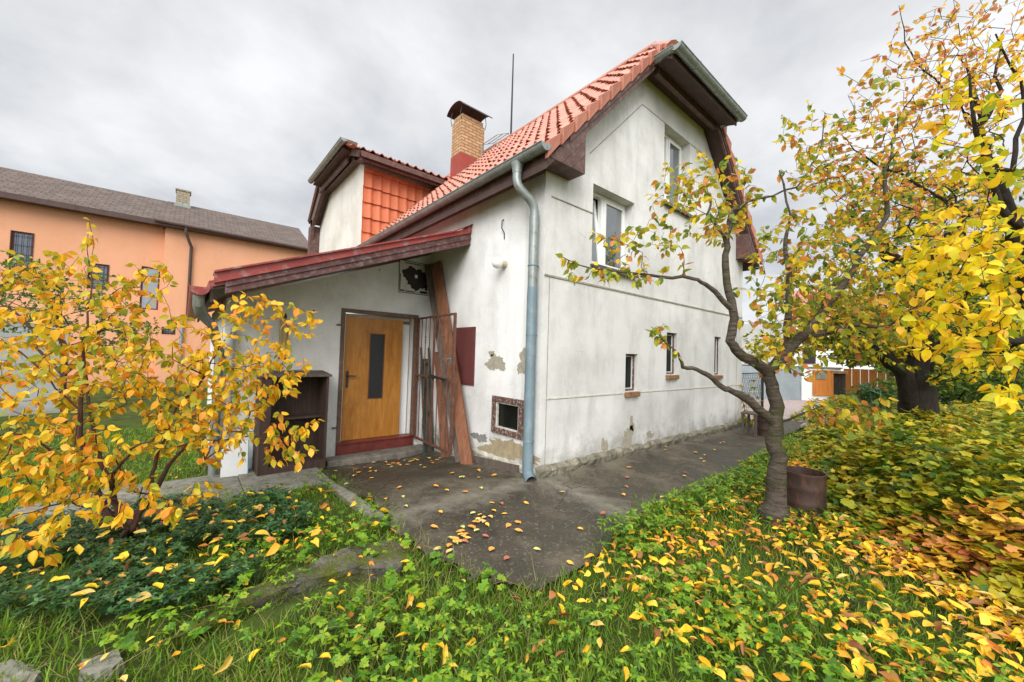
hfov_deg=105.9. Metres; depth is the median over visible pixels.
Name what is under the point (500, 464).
loose board
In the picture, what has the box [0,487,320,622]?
periwinkle
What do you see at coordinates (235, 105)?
sky
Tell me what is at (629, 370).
cellar window
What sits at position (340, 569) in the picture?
stone slab
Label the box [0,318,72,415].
garden wall
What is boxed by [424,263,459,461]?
leaning plank
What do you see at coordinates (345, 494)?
garden kerb
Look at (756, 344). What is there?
leafy bush
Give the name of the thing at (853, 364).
dark hedge
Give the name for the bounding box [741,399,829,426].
paving
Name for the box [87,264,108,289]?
window
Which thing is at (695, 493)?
border weeds
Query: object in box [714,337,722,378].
cellar window
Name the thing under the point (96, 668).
edge stone
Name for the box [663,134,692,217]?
window
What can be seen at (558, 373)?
house
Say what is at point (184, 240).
orange house
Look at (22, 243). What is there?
window
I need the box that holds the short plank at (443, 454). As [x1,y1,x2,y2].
[435,352,448,456]
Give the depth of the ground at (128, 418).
2.40 m
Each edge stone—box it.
[0,659,40,681]
[77,649,123,681]
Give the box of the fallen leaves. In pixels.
[0,442,1023,681]
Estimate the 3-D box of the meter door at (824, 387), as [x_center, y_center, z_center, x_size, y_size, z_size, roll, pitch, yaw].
[12.872,1.732,15.970,0.867,1.050,0.090,2,-2,0]
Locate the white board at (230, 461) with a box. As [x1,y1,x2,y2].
[220,440,248,477]
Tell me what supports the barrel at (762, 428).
on the path
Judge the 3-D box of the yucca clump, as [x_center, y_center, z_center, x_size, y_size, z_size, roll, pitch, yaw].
[8.674,1.530,9.467,1.537,1.306,1.106,2,-2,-14]
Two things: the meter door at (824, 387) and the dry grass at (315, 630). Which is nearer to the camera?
the dry grass at (315, 630)
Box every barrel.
[757,415,767,436]
[787,466,826,521]
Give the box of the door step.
[325,444,423,466]
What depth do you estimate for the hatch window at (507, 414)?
5.28 m
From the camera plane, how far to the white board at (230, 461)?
5.02 m
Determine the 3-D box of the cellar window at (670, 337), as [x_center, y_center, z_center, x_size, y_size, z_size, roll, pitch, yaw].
[2.852,0.272,7.002,0.416,0.832,0.186,3,-3,-40]
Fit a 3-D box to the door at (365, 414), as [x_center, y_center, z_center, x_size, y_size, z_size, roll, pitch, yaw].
[-2.351,0.623,6.559,1.000,2.020,0.115,3,-3,-40]
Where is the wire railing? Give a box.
[0,291,63,316]
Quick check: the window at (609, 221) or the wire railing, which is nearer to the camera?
the window at (609, 221)
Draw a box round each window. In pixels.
[8,230,33,266]
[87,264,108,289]
[139,266,159,309]
[161,327,174,334]
[491,395,523,439]
[590,192,638,277]
[624,354,639,396]
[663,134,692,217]
[666,333,679,379]
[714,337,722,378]
[803,343,815,363]
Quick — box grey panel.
[423,359,430,451]
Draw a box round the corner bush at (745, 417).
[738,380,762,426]
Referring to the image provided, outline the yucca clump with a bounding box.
[839,379,896,410]
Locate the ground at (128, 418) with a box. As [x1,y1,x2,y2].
[0,374,1023,681]
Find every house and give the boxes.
[0,167,307,386]
[186,39,764,481]
[742,290,909,380]
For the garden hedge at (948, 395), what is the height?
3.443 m
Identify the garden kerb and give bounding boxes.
[315,477,384,521]
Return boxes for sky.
[0,0,1023,372]
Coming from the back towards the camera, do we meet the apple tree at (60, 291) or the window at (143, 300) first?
the window at (143, 300)
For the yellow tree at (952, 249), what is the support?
on the ground at (128, 418)
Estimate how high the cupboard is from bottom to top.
1.358 m
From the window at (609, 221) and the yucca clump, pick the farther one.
the yucca clump
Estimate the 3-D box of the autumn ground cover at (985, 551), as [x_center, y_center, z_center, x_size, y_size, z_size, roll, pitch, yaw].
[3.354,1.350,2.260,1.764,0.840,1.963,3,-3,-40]
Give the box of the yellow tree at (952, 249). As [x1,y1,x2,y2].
[873,31,1023,414]
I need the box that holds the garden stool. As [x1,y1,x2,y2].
[741,411,757,437]
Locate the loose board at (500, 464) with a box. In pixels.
[474,456,518,472]
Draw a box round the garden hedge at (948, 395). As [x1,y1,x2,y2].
[850,307,1023,421]
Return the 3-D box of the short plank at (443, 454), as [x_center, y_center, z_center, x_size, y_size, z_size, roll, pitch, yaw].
[-1.167,1.054,6.402,0.128,1.759,0.506,3,-2,-36]
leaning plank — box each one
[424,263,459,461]
[431,260,473,463]
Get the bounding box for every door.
[340,316,402,440]
[456,327,475,385]
[812,370,833,395]
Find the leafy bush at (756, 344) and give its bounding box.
[742,321,811,364]
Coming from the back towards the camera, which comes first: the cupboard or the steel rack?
the steel rack
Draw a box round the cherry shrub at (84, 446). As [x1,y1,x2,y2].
[0,217,324,566]
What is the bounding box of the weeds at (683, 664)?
[1,448,1023,681]
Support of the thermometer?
attached to the house at (558, 373)
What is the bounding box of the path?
[319,419,803,590]
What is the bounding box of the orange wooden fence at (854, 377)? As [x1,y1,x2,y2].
[843,369,896,395]
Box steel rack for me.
[420,347,433,453]
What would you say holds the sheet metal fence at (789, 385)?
on the paving
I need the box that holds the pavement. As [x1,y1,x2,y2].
[0,467,327,542]
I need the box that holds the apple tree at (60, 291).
[0,250,164,423]
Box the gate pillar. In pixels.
[799,366,842,400]
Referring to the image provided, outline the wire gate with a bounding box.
[741,373,763,407]
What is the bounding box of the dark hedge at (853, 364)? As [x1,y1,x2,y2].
[821,257,1023,397]
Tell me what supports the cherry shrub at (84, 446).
on the ground at (128, 418)
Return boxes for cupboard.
[252,370,331,475]
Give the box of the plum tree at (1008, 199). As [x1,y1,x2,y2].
[786,0,1023,307]
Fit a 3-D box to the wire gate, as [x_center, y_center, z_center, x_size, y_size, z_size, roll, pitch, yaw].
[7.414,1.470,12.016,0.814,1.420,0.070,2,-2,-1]
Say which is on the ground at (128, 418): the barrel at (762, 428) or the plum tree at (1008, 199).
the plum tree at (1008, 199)
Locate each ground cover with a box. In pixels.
[790,395,1023,627]
[876,495,1023,580]
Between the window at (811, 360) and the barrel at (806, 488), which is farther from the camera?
the window at (811, 360)
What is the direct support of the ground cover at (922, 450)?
on the ground at (128, 418)
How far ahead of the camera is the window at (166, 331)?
16.04 m
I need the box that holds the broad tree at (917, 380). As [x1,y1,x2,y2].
[794,133,1023,433]
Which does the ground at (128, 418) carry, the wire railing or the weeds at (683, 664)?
the weeds at (683, 664)
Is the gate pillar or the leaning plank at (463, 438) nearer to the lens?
the leaning plank at (463, 438)
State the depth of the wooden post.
10.75 m
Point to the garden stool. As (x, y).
(748, 413)
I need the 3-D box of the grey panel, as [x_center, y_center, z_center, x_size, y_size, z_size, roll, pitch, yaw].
[-1.500,1.123,6.814,0.160,1.618,0.294,3,-3,-40]
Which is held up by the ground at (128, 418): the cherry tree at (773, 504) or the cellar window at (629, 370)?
the cherry tree at (773, 504)
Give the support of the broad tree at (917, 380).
on the ground at (128, 418)
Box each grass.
[0,518,558,681]
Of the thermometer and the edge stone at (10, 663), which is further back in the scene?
the thermometer
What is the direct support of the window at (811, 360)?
in the white house at (810, 361)
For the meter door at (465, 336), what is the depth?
6.07 m
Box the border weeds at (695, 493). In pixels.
[597,434,812,547]
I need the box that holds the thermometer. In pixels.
[278,313,289,358]
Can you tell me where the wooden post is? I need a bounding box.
[830,371,847,415]
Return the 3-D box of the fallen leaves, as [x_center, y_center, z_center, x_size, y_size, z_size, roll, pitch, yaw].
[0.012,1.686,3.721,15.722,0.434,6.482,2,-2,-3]
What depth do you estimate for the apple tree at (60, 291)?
7.45 m
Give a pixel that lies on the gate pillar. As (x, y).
(819, 388)
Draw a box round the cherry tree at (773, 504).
[555,69,936,526]
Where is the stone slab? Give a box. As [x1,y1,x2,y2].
[170,540,410,648]
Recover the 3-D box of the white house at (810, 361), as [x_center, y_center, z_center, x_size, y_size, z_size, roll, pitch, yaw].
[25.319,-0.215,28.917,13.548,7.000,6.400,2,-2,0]
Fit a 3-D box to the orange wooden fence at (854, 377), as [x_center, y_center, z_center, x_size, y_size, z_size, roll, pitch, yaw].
[16.285,1.865,17.045,3.326,1.200,0.040,2,-2,0]
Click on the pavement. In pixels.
(250, 478)
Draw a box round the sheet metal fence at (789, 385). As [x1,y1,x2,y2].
[742,365,801,399]
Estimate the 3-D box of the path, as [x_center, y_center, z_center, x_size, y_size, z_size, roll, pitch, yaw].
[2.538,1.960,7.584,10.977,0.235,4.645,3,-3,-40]

